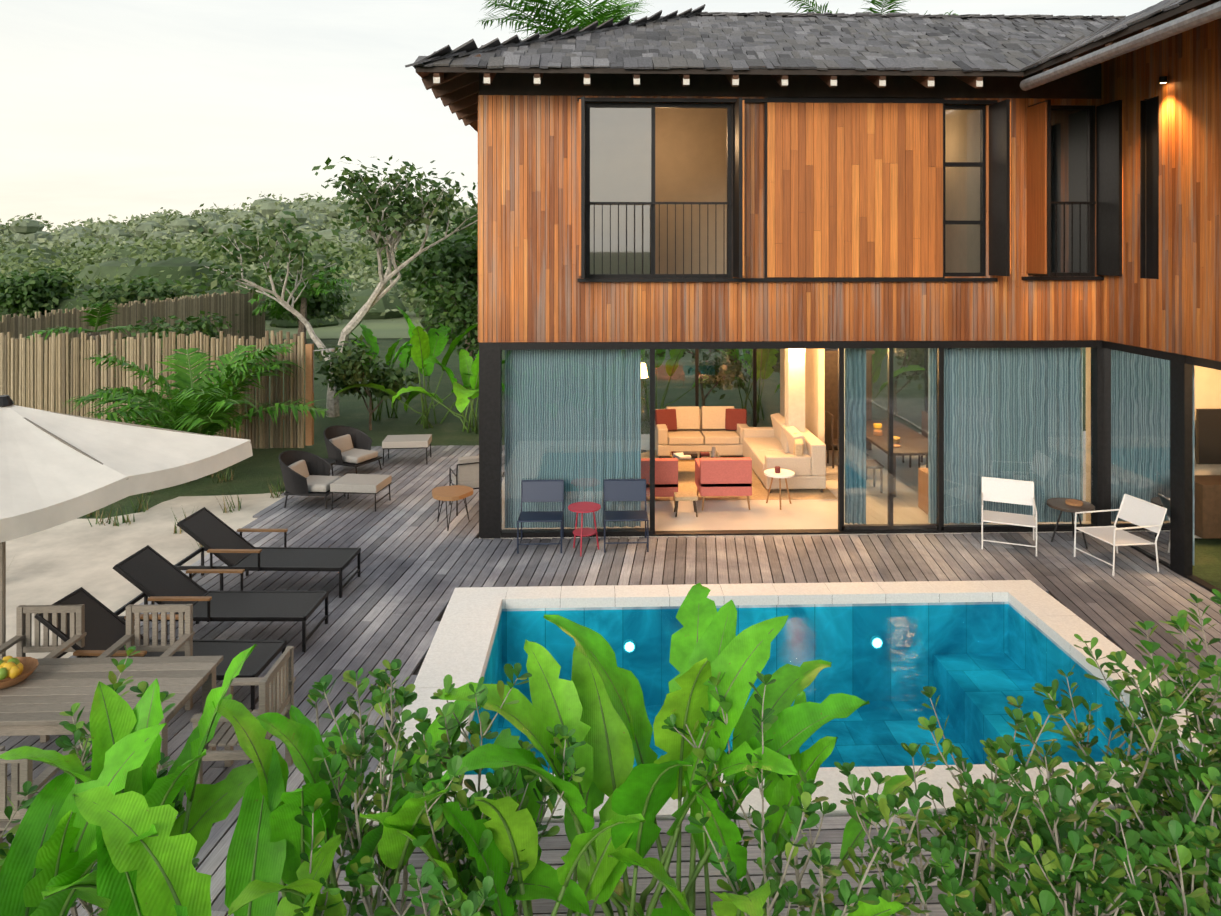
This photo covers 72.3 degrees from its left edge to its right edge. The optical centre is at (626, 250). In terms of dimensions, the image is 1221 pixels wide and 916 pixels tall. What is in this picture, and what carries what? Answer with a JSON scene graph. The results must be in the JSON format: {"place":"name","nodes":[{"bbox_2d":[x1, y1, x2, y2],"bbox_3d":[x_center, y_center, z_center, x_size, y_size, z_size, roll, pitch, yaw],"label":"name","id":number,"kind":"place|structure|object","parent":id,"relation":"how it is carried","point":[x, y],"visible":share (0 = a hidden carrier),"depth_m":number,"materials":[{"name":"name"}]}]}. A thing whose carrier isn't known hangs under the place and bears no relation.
{"place":"outdoors","nodes":[
{"label":"outdoors","id":0,"kind":"place"},
{"bbox_2d":[130,217,427,338],"bbox_3d":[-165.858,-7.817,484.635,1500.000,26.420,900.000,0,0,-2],"label":"hills","id":1,"kind":"structure","parent":0,"point":[392,328],"depth_m":44.54,"materials":[{"name":"green plant"}]},
{"bbox_2d":[0,0,1162,232],"label":"sky","id":2,"kind":"structure","parent":0,"point":[120,109],"materials":[{"name":"white"}]},
{"bbox_2d":[34,296,1220,589],"bbox_3d":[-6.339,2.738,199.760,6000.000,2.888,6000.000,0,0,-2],"label":"ground","id":3,"kind":"structure","parent":0,"point":[354,412],"depth_m":18.42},
{"bbox_2d":[0,266,81,317],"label":"bush","id":4,"kind":"object","parent":3,"relation":"on","point":[44,284],"visible":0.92,"depth_m":38.27,"materials":[{"name":"green plant"}]},
{"bbox_2d":[26,301,161,400],"bbox_3d":[-13.447,2.740,21.424,2.653,2.984,2.841,0,0,-2],"label":"plant","id":5,"kind":"object","parent":3,"relation":"on","point":[92,320],"visible":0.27,"depth_m":21.04,"materials":[{"name":"green plant"}]},
{"bbox_2d":[75,275,190,308],"bbox_3d":[-20.348,2.597,34.871,3.689,3.210,3.970,0,0,-2],"label":"bush","id":6,"kind":"object","parent":3,"relation":"on","point":[142,291],"visible":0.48,"depth_m":34.06,"materials":[{"name":"green plant"}]},
{"bbox_2d":[6,491,285,658],"bbox_3d":[-10.741,4.160,9.305,13.581,0.035,17.529,0,0,-2],"label":"sand patch","id":7,"kind":"object","parent":3,"relation":"on","point":[51,566],"visible":0.13,"depth_m":11.59,"materials":[{"name":"beige sand"}]},
{"bbox_2d":[8,453,285,570],"bbox_3d":[-9.574,3.973,12.975,10.906,0.400,9.112,0,0,-2],"label":"grass patch","id":8,"kind":"object","parent":7,"relation":"on","point":[259,473],"visible":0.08,"depth_m":14.60,"materials":[{"name":"green plant"}]},
{"bbox_2d":[61,341,333,435],"bbox_3d":[-8.146,2.968,15.944,5.128,2.430,4.791,0,0,-2],"label":"fern","id":9,"kind":"object","parent":8,"relation":"on","point":[202,407],"visible":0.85,"depth_m":15.52,"materials":[{"name":"green plant"}]},
{"bbox_2d":[0,289,303,448],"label":"bamboo fence","id":10,"kind":"object","parent":3,"relation":"on","point":[37,370],"visible":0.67,"depth_m":17.67,"materials":[{"name":"beige wood"}]},
{"bbox_2d":[80,310,238,397],"bbox_3d":[-11.200,2.817,20.215,2.807,2.739,2.487,0,0,-2],"label":"tree","id":11,"kind":"object","parent":3,"relation":"on","point":[207,327],"visible":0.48,"depth_m":20.29,"materials":[{"name":"green plant"}]},
{"bbox_2d":[0,191,477,343],"bbox_3d":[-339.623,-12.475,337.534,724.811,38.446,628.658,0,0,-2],"label":"forest canopy","id":12,"kind":"object","parent":3,"relation":"on","point":[171,246],"visible":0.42,"depth_m":114.60,"materials":[{"name":"green plant"}]},
{"bbox_2d":[248,264,356,343],"bbox_3d":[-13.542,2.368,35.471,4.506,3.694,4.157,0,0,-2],"label":"tree","id":13,"kind":"object","parent":3,"relation":"on","point":[302,301],"visible":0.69,"depth_m":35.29,"materials":[{"name":"green plant"}]},
{"bbox_2d":[305,344,334,445],"bbox_3d":[-6.373,2.993,17.409,0.585,2.100,0.133,0,0,-2],"label":"garden shower","id":14,"kind":"object","parent":3,"relation":"on","point":[309,389],"visible":1,"depth_m":17.34,"materials":[{"name":"brown wood"}]},
{"bbox_2d":[185,156,477,416],"bbox_3d":[-7.151,0.882,21.602,8.487,6.608,5.426,0,0,-2],"label":"tree","id":15,"kind":"object","parent":3,"relation":"on","point":[380,217],"visible":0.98,"depth_m":20.77,"materials":[{"name":"green plant"}]},
{"bbox_2d":[314,335,420,429],"bbox_3d":[-6.043,3.050,19.302,2.341,2.274,2.072,0,0,-2],"label":"tree","id":16,"kind":"object","parent":3,"relation":"on","point":[350,370],"visible":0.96,"depth_m":19.20,"materials":[{"name":"green plant"}]},
{"bbox_2d":[351,324,427,420],"bbox_3d":[-5.938,2.986,20.886,1.899,2.407,2.576,0,0,-28],"label":"banana plant","id":17,"kind":"object","parent":3,"relation":"on","point":[404,359],"visible":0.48,"depth_m":20.91,"materials":[{"name":"green plant"}]},
{"bbox_2d":[333,306,504,428],"bbox_3d":[-4.494,2.746,20.063,3.234,2.900,3.826,0,0,17],"label":"banana plant","id":18,"kind":"object","parent":3,"relation":"on","point":[430,344],"visible":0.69,"depth_m":19.67,"materials":[{"name":"green plant"}]},
{"bbox_2d":[362,230,477,388],"bbox_3d":[-5.211,1.785,25.162,5.041,4.834,5.077,0,0,-2],"label":"tree","id":19,"kind":"object","parent":3,"relation":"on","point":[456,258],"visible":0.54,"depth_m":24.14,"materials":[{"name":"green plant"}]},
{"bbox_2d":[391,349,478,433],"bbox_3d":[-4.089,3.042,18.634,2.446,2.308,3.677,0,0,-2],"label":"banana plant","id":20,"kind":"object","parent":3,"relation":"on","point":[469,366],"visible":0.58,"depth_m":18.96,"materials":[{"name":"green plant"}]},
{"bbox_2d":[412,268,478,359],"bbox_3d":[-3.648,2.216,20.847,3.408,3.945,3.134,0,0,-2],"label":"shrub","id":21,"kind":"object","parent":3,"relation":"on","point":[462,308],"depth_m":20.50,"materials":[{"name":"green plant"}]},
{"bbox_2d":[418,183,477,248],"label":"tree","id":22,"kind":"object","parent":3,"relation":"on","point":[453,236],"visible":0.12,"depth_m":28.87,"materials":[{"name":"green plant"}]},
{"bbox_2d":[475,0,648,39],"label":"palm","id":23,"kind":"object","parent":3,"relation":"on","point":[598,15],"visible":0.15,"depth_m":25.15,"materials":[{"name":"green plant"}]},
{"bbox_2d":[641,349,745,416],"bbox_3d":[0.942,2.877,20.908,3.506,2.637,2.473,0,0,-33],"label":"tree","id":24,"kind":"object","parent":3,"relation":"on","point":[676,354],"depth_m":20.79,"materials":[{"name":"green plant"}]},
{"bbox_2d":[657,349,752,406],"bbox_3d":[1.647,2.606,20.592,2.813,3.169,3.359,0,0,-2],"label":"tree","id":25,"kind":"object","parent":3,"relation":"on","point":[725,366],"depth_m":19.55,"materials":[{"name":"green plant"}]},
{"bbox_2d":[704,349,778,422],"bbox_3d":[3.092,2.917,20.946,2.153,2.550,2.243,0,0,38],"label":"tree","id":26,"kind":"object","parent":3,"relation":"on","point":[762,369],"depth_m":20.54,"materials":[{"name":"green plant"}]},
{"bbox_2d":[762,349,779,379],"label":"tree","id":27,"kind":"object","parent":3,"relation":"on","point":[777,355],"depth_m":22.36,"materials":[{"name":"green plant"}]},
{"bbox_2d":[345,472,1220,836],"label":"deck subframe","id":28,"kind":"object","parent":3,"relation":"on","point":[673,580],"depth_m":10.79,"materials":[{"name":"black wood"}]},
{"bbox_2d":[286,659,476,915],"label":"shrub","id":29,"kind":"object","parent":28,"relation":"on","point":[381,700],"visible":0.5,"depth_m":4.73,"materials":[{"name":"green plant"}]},
{"bbox_2d":[212,683,590,915],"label":"heliconia","id":30,"kind":"object","parent":28,"relation":"on","point":[297,734],"visible":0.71,"depth_m":4.50,"materials":[{"name":"green plant"}]},
{"bbox_2d":[332,663,585,915],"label":"shrub","id":31,"kind":"object","parent":28,"relation":"on","point":[439,897],"visible":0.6,"depth_m":4.49,"materials":[{"name":"green plant"}]},
{"bbox_2d":[0,445,1220,915],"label":"deck","id":32,"kind":"structure","parent":28,"relation":"on","point":[418,561],"depth_m":10.46,"materials":[{"name":"grey wood"}]},
{"bbox_2d":[0,723,166,915],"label":"heliconia","id":33,"kind":"object","parent":32,"relation":"on","point":[53,844],"visible":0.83,"depth_m":4.07,"materials":[{"name":"green plant"}]},
{"bbox_2d":[0,645,199,915],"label":"shrub","id":34,"kind":"object","parent":32,"relation":"on","point":[83,754],"visible":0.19,"depth_m":4.73,"materials":[{"name":"green plant"}]},
{"bbox_2d":[0,656,222,775],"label":"outdoor dining table","id":35,"kind":"object","parent":32,"relation":"on","point":[42,696],"visible":0.62,"depth_m":6.29,"materials":[{"name":"grey wood"}]},
{"bbox_2d":[0,655,38,688],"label":"fruit bowl","id":36,"kind":"object","parent":35,"relation":"on","point":[15,670],"visible":1,"depth_m":6.32,"materials":[{"name":"brown wood"}]},
{"bbox_2d":[0,395,252,658],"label":"parasol","id":37,"kind":"object","parent":32,"relation":"on","point":[56,469],"visible":0.96,"depth_m":7.13,"materials":[{"name":"fabric"}]},
{"bbox_2d":[0,644,257,915],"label":"heliconia","id":38,"kind":"object","parent":32,"relation":"on","point":[114,717],"visible":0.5,"depth_m":4.60,"materials":[{"name":"green plant"}]},
{"bbox_2d":[0,604,294,842],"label":"outdoor dining chairs","id":39,"kind":"object","parent":32,"relation":"on","point":[275,683],"visible":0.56,"depth_m":6.96,"materials":[{"name":"grey wood"}]},
{"bbox_2d":[34,587,286,710],"bbox_3d":[-4.225,3.614,7.604,2.000,0.858,0.775,0,0,1],"label":"sun lounger","id":40,"kind":"object","parent":32,"relation":"on","point":[105,628],"visible":0.38,"depth_m":7.67,"materials":[{"name":"black fabric"}]},
{"bbox_2d":[72,744,341,915],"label":"heliconia","id":41,"kind":"object","parent":32,"relation":"on","point":[159,875],"visible":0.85,"depth_m":3.91,"materials":[{"name":"green plant"}]},
{"bbox_2d":[113,545,328,651],"bbox_3d":[-4.233,3.614,8.745,2.000,0.858,0.775,0,0,0],"label":"sun lounger","id":42,"kind":"object","parent":32,"relation":"on","point":[153,575],"visible":0.77,"depth_m":8.71,"materials":[{"name":"black fabric"}]},
{"bbox_2d":[174,507,360,597],"bbox_3d":[-4.307,3.614,10.073,2.000,0.858,0.775,0,0,1],"label":"sun lounger","id":43,"kind":"object","parent":32,"relation":"on","point":[217,537],"visible":0.81,"depth_m":10.01,"materials":[{"name":"black fabric"}]},
{"bbox_2d":[278,450,345,508],"bbox_3d":[-5.108,3.647,13.447,0.927,0.797,0.905,0,0,6],"label":"rope chair","id":44,"kind":"object","parent":32,"relation":"on","point":[295,483],"visible":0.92,"depth_m":13.29,"materials":[{"name":"grey fabric"}]},
{"bbox_2d":[288,460,340,491],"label":"rope chair cushions","id":45,"kind":"object","parent":44,"relation":"on","point":[317,483],"visible":0.5,"depth_m":13.39,"materials":[{"name":"beige fabric"}]},
{"bbox_2d":[323,458,335,475],"bbox_3d":[-5.302,3.848,14.443,0.520,0.391,0.512,0,0,-2],"label":"side table","id":46,"kind":"object","parent":32,"relation":"on","point":[331,461],"visible":0.25,"depth_m":14.48,"materials":[{"name":"black metal"}]},
{"bbox_2d":[323,425,381,473],"bbox_3d":[-5.070,3.647,15.296,0.927,0.797,0.905,0,0,23],"label":"rope chair","id":47,"kind":"object","parent":32,"relation":"on","point":[361,439],"visible":0.65,"depth_m":15.49,"materials":[{"name":"grey fabric"}]},
{"bbox_2d":[329,434,377,463],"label":"rope chair cushions","id":48,"kind":"object","parent":47,"relation":"on","point":[349,452],"visible":0.75,"depth_m":15.25,"materials":[{"name":"beige fabric"}]},
{"bbox_2d":[330,474,391,511],"bbox_3d":[-4.213,3.838,13.278,0.750,0.410,0.620,0,0,6],"label":"ottoman","id":49,"kind":"object","parent":32,"relation":"on","point":[348,484],"visible":1,"depth_m":13.09,"materials":[{"name":"beige fabric"}]},
{"bbox_2d":[382,434,431,465],"bbox_3d":[-4.204,3.818,16.030,0.850,0.450,0.600,0,0,-6],"label":"ottoman","id":50,"kind":"object","parent":32,"relation":"on","point":[418,441],"visible":1,"depth_m":15.77,"materials":[{"name":"beige fabric"}]},
{"bbox_2d":[432,485,472,530],"bbox_3d":[-2.578,3.793,12.320,0.614,0.501,0.606,0,0,-2],"label":"slab table","id":51,"kind":"object","parent":32,"relation":"on","point":[452,493],"visible":0.98,"depth_m":12.24,"materials":[{"name":"brown wood"}]},
{"bbox_2d":[449,455,478,515],"bbox_3d":[-2.407,3.610,13.138,0.642,0.866,0.642,0,0,-22],"label":"iron chair","id":52,"kind":"object","parent":32,"relation":"on","point":[467,471],"visible":0.48,"depth_m":12.85,"materials":[{"name":"beige metal"}]},
{"bbox_2d":[517,480,563,553],"bbox_3d":[-1.173,3.638,11.478,0.602,0.810,0.640,0,0,-2],"label":"blue chair","id":53,"kind":"object","parent":32,"relation":"on","point":[542,490],"visible":1,"depth_m":11.72,"materials":[{"name":"blue metal"}]},
{"bbox_2d":[568,502,600,556],"bbox_3d":[-0.567,3.743,11.248,0.440,0.601,0.440,0,0,-2],"label":"red table","id":54,"kind":"object","parent":32,"relation":"on","point":[584,507],"visible":1,"depth_m":11.25,"materials":[{"name":"red metal"}]},
{"bbox_2d":[604,479,648,552],"bbox_3d":[-0.013,3.638,11.517,0.602,0.810,0.640,0,0,-2],"label":"blue chair","id":55,"kind":"object","parent":32,"relation":"on","point":[624,489],"visible":0.98,"depth_m":11.76,"materials":[{"name":"blue metal"}]},
{"bbox_2d":[981,477,1036,555],"bbox_3d":[5.275,3.648,11.546,0.682,0.790,0.800,0,0,23],"label":"white chair","id":56,"kind":"object","parent":32,"relation":"on","point":[1011,491],"visible":1,"depth_m":11.76,"materials":[{"name":"metal"}]},
{"bbox_2d":[1047,498,1094,548],"bbox_3d":[6.149,3.759,11.570,0.600,0.573,0.600,0,0,-2],"label":"side table","id":57,"kind":"object","parent":32,"relation":"on","point":[1072,506],"visible":0.98,"depth_m":11.50,"materials":[{"name":"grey wood"}]},
{"bbox_2d":[1074,494,1166,575],"bbox_3d":[6.365,3.648,10.787,0.801,0.790,0.682,0,0,-12],"label":"white chair","id":58,"kind":"object","parent":32,"relation":"on","point":[1141,514],"visible":1,"depth_m":10.80,"materials":[{"name":"metal"}]},
{"bbox_2d":[337,810,1217,915],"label":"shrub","id":59,"kind":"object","parent":28,"relation":"on","point":[555,848],"depth_m":5.47,"materials":[{"name":"green plant"}]},
{"bbox_2d":[359,728,662,915],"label":"heliconia","id":60,"kind":"object","parent":59,"relation":"on","point":[513,830],"visible":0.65,"depth_m":4.36,"materials":[{"name":"green plant"}]},
{"bbox_2d":[464,890,688,915],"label":"heliconia","id":61,"kind":"object","parent":59,"relation":"on","point":[670,905],"visible":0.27,"depth_m":4.37,"materials":[{"name":"green plant"}]},
{"bbox_2d":[433,583,869,915],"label":"heliconia","id":62,"kind":"object","parent":59,"relation":"on","point":[596,703],"visible":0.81,"depth_m":4.82,"materials":[{"name":"green plant"}]},
{"bbox_2d":[573,691,925,915],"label":"heliconia","id":63,"kind":"object","parent":59,"relation":"on","point":[722,829],"visible":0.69,"depth_m":4.54,"materials":[{"name":"green plant"}]},
{"bbox_2d":[661,671,931,915],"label":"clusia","id":64,"kind":"object","parent":59,"relation":"on","point":[848,896],"visible":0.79,"depth_m":4.29,"materials":[{"name":"green plant"}]},
{"bbox_2d":[867,686,1132,915],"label":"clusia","id":65,"kind":"object","parent":59,"relation":"on","point":[983,895],"visible":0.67,"depth_m":4.41,"materials":[{"name":"green plant"}]},
{"bbox_2d":[867,741,1220,915],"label":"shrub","id":66,"kind":"object","parent":59,"relation":"on","point":[1048,898],"visible":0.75,"depth_m":3.92,"materials":[{"name":"green plant"}]},
{"bbox_2d":[1086,96,1220,593],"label":"wing walls","id":67,"kind":"structure","parent":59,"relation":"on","point":[1207,383],"depth_m":10.86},
{"bbox_2d":[1104,348,1169,564],"bbox_3d":[7.077,2.703,6.568,0.030,2.618,10.940,0,0,-2],"label":"wing glass","id":68,"kind":"object","parent":67,"relation":"in","point":[1136,425],"visible":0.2,"depth_m":11.29,"materials":[{"name":"clear glass"}]},
{"bbox_2d":[1101,18,1220,360],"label":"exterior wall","id":69,"kind":"structure","parent":67,"relation":"attached to","point":[1175,307],"depth_m":10.51,"materials":[{"name":"brown wood"}]},
{"bbox_2d":[1159,76,1166,83],"bbox_3d":[6.827,-2.174,10.632,0.090,0.082,0.090,0,0,-2],"label":"eave lamp","id":70,"kind":"object","parent":69,"relation":"attached to","point":[1162,79],"visible":1,"depth_m":10.60,"materials":[{"name":"black metal"}]},
{"bbox_2d":[1004,732,1220,915],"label":"shrub","id":71,"kind":"object","parent":28,"relation":"on","point":[1114,882],"visible":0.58,"depth_m":4.07,"materials":[{"name":"green plant"}]},
{"bbox_2d":[1006,660,1220,915],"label":"shrub","id":72,"kind":"object","parent":28,"relation":"on","point":[1150,739],"visible":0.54,"depth_m":4.68,"materials":[{"name":"green plant"}]},
{"bbox_2d":[1074,589,1220,827],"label":"shrub","id":73,"kind":"object","parent":28,"relation":"on","point":[1180,622],"visible":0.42,"depth_m":5.10,"materials":[{"name":"green plant"}]},
{"bbox_2d":[1111,621,1220,915],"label":"shrub","id":74,"kind":"object","parent":28,"relation":"on","point":[1178,798],"visible":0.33,"depth_m":4.57,"materials":[{"name":"green plant"}]},
{"bbox_2d":[355,580,1214,826],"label":"pool","id":75,"kind":"structure","parent":3,"relation":"in","point":[469,638],"depth_m":9.68,"materials":[{"name":"blue liquid"}]},
{"bbox_2d":[623,635,882,652],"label":"pool lights","id":76,"kind":"object","parent":75,"relation":"attached to","point":[630,644],"depth_m":9.71},
{"bbox_2d":[479,95,1199,539],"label":"house","id":77,"kind":"structure","parent":3,"relation":"on","point":[769,515],"depth_m":12.65,"materials":[{"name":"brown wood"}]},
{"bbox_2d":[641,458,677,505],"bbox_3d":[0.388,3.648,13.330,0.800,0.791,0.780,0,0,-2],"label":"armchair","id":78,"kind":"object","parent":77,"relation":"on","point":[666,477],"visible":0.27,"depth_m":12.95,"materials":[{"name":"fabric"}]},
{"bbox_2d":[674,492,697,516],"bbox_3d":[0.906,3.888,12.797,0.346,0.312,0.267,0,0,-2],"label":"stool","id":79,"kind":"object","parent":77,"relation":"on","point":[685,496],"visible":1,"depth_m":12.69,"materials":[{"name":"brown wood"}]},
{"bbox_2d":[695,457,751,510],"bbox_3d":[1.537,3.648,13.368,0.800,0.791,0.780,0,0,-2],"label":"armchair","id":80,"kind":"object","parent":77,"relation":"on","point":[723,476],"visible":0.94,"depth_m":12.98,"materials":[{"name":"fabric"}]},
{"bbox_2d":[641,349,836,500],"bbox_3d":[1.814,2.668,15.929,3.523,2.748,4.800,0,0,-2],"label":"living room","id":81,"kind":"object","parent":77,"relation":"on","point":[802,389],"visible":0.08,"depth_m":14.82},
{"bbox_2d":[670,451,720,461],"bbox_3d":[1.236,3.823,14.909,0.870,0.440,0.625,0,0,-2],"label":"coffee table","id":82,"kind":"object","parent":81,"relation":"in","point":[699,454],"visible":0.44,"depth_m":14.85,"materials":[{"name":"brown wood"}]},
{"bbox_2d":[655,406,748,457],"bbox_3d":[1.481,3.576,16.583,1.848,0.934,0.970,0,0,-2],"label":"sofa","id":83,"kind":"object","parent":81,"relation":"in","point":[694,428],"visible":0.85,"depth_m":16.51,"materials":[{"name":"fabric"}]},
{"bbox_2d":[743,413,825,492],"bbox_3d":[2.772,3.576,15.060,1.020,0.934,2.400,0,0,-2],"label":"sofa","id":84,"kind":"object","parent":81,"relation":"in","point":[799,454],"visible":0.83,"depth_m":14.07,"materials":[{"name":"fabric"}]},
{"bbox_2d":[764,466,794,509],"bbox_3d":[2.422,3.734,13.248,0.480,0.623,0.480,0,0,-2],"label":"white side table","id":85,"kind":"object","parent":77,"relation":"on","point":[777,472],"visible":1,"depth_m":13.19,"materials":[{"name":"metal"}]},
{"bbox_2d":[478,95,1100,341],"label":"cladding","id":86,"kind":"structure","parent":77,"relation":"on","point":[1004,308],"depth_m":11.88,"materials":[{"name":"brown wood"}]},
{"bbox_2d":[479,340,1103,537],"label":"ground frames","id":87,"kind":"structure","parent":77,"relation":"attached to","point":[490,440],"depth_m":11.94,"materials":[{"name":"black metal"}]},
{"bbox_2d":[505,348,1082,527],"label":"curtains","id":88,"kind":"object","parent":77,"relation":"attached to","point":[615,378],"depth_m":12.28,"materials":[{"name":"teal fabric"}]},
{"bbox_2d":[416,0,1209,131],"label":"roof","id":89,"kind":"structure","parent":77,"relation":"on","point":[854,83],"depth_m":11.86,"materials":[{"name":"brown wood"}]},
{"bbox_2d":[405,0,1189,130],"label":"roof shingles","id":90,"kind":"object","parent":89,"relation":"on","point":[695,38],"visible":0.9,"depth_m":12.44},
{"bbox_2d":[655,108,979,273],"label":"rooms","id":91,"kind":"object","parent":77,"relation":"on","point":[690,154],"depth_m":15.90,"materials":[{"name":"beige paint"}]},
{"bbox_2d":[422,0,1220,125],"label":"rafters","id":92,"kind":"object","parent":77,"relation":"on","point":[457,93],"visible":0.58,"depth_m":11.36,"materials":[{"name":"white wood"}]},
{"bbox_2d":[1020,1,1220,90],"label":"gutter","id":93,"kind":"object","parent":92,"relation":"attached to","point":[1199,17],"visible":1,"depth_m":8.89,"materials":[{"name":"metal"}]},
{"bbox_2d":[590,107,1087,273],"bbox_3d":[3.124,-0.866,12.040,7.307,2.474,0.001,0,0,-2],"label":"glass","id":94,"kind":"object","parent":77,"relation":"attached to","point":[620,154],"visible":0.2,"depth_m":11.94,"materials":[{"name":"clear glass"}]},
{"bbox_2d":[577,97,1122,281],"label":"windows","id":95,"kind":"structure","parent":77,"relation":"attached to","point":[1109,189],"depth_m":11.83,"materials":[{"name":"black metal"}]},
{"bbox_2d":[764,97,944,277],"bbox_3d":[3.255,-0.884,11.916,2.585,2.585,0.076,0,0,-2],"label":"sliding shutter","id":96,"kind":"object","parent":95,"relation":"attached to","point":[854,190],"visible":0.92,"depth_m":11.88,"materials":[{"name":"brown wood"}]},
{"bbox_2d":[825,348,927,513],"bbox_3d":[4.759,3.028,15.026,1.890,2.030,5.000,0,0,-2],"label":"dining room","id":97,"kind":"object","parent":77,"relation":"on","point":[831,399],"visible":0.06,"depth_m":15.62,"materials":[{"name":"brown wood"}]},
{"bbox_2d":[775,348,924,401],"bbox_3d":[5.545,3.135,19.939,2.554,2.121,3.481,0,0,-23],"label":"tree","id":98,"kind":"object","parent":3,"relation":"on","point":[876,364],"depth_m":20.16,"materials":[{"name":"green plant"}]},
{"bbox_2d":[786,0,957,348],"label":"palm","id":99,"kind":"object","parent":3,"relation":"on","point":[873,2],"visible":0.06,"depth_m":28.09,"materials":[{"name":"green plant"}]},
{"bbox_2d":[884,348,923,415],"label":"tree","id":100,"kind":"object","parent":3,"relation":"on","point":[908,351],"depth_m":20.60,"materials":[{"name":"green plant"}]},
{"bbox_2d":[1194,408,1220,538],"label":"cabinet","id":101,"kind":"object","parent":3,"relation":"on","point":[1207,506],"visible":0.7,"depth_m":11.97,"materials":[{"name":"brown wood"}]},
{"bbox_2d":[641,363,716,457],"bbox_3d":[0.700,3.153,15.718,0.626,1.780,2.579,0,0,-30],"label":"living clutter","id":102,"kind":"object","parent":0,"point":[682,455],"visible":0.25,"depth_m":14.93,"materials":[{"name":"white"}]},
{"bbox_2d":[488,605,1145,761],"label":"pool water","id":103,"kind":"structure","parent":0,"point":[868,651],"depth_m":8.59,"materials":[{"name":"blue liquid"}]},
{"bbox_2d":[1193,365,1194,564],"bbox_3d":[7.206,2.678,11.326,0.101,2.668,1.359,0,0,-2],"label":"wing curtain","id":104,"kind":"object","parent":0,"point":[1193,447],"visible":0.04,"depth_m":10.65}
]}

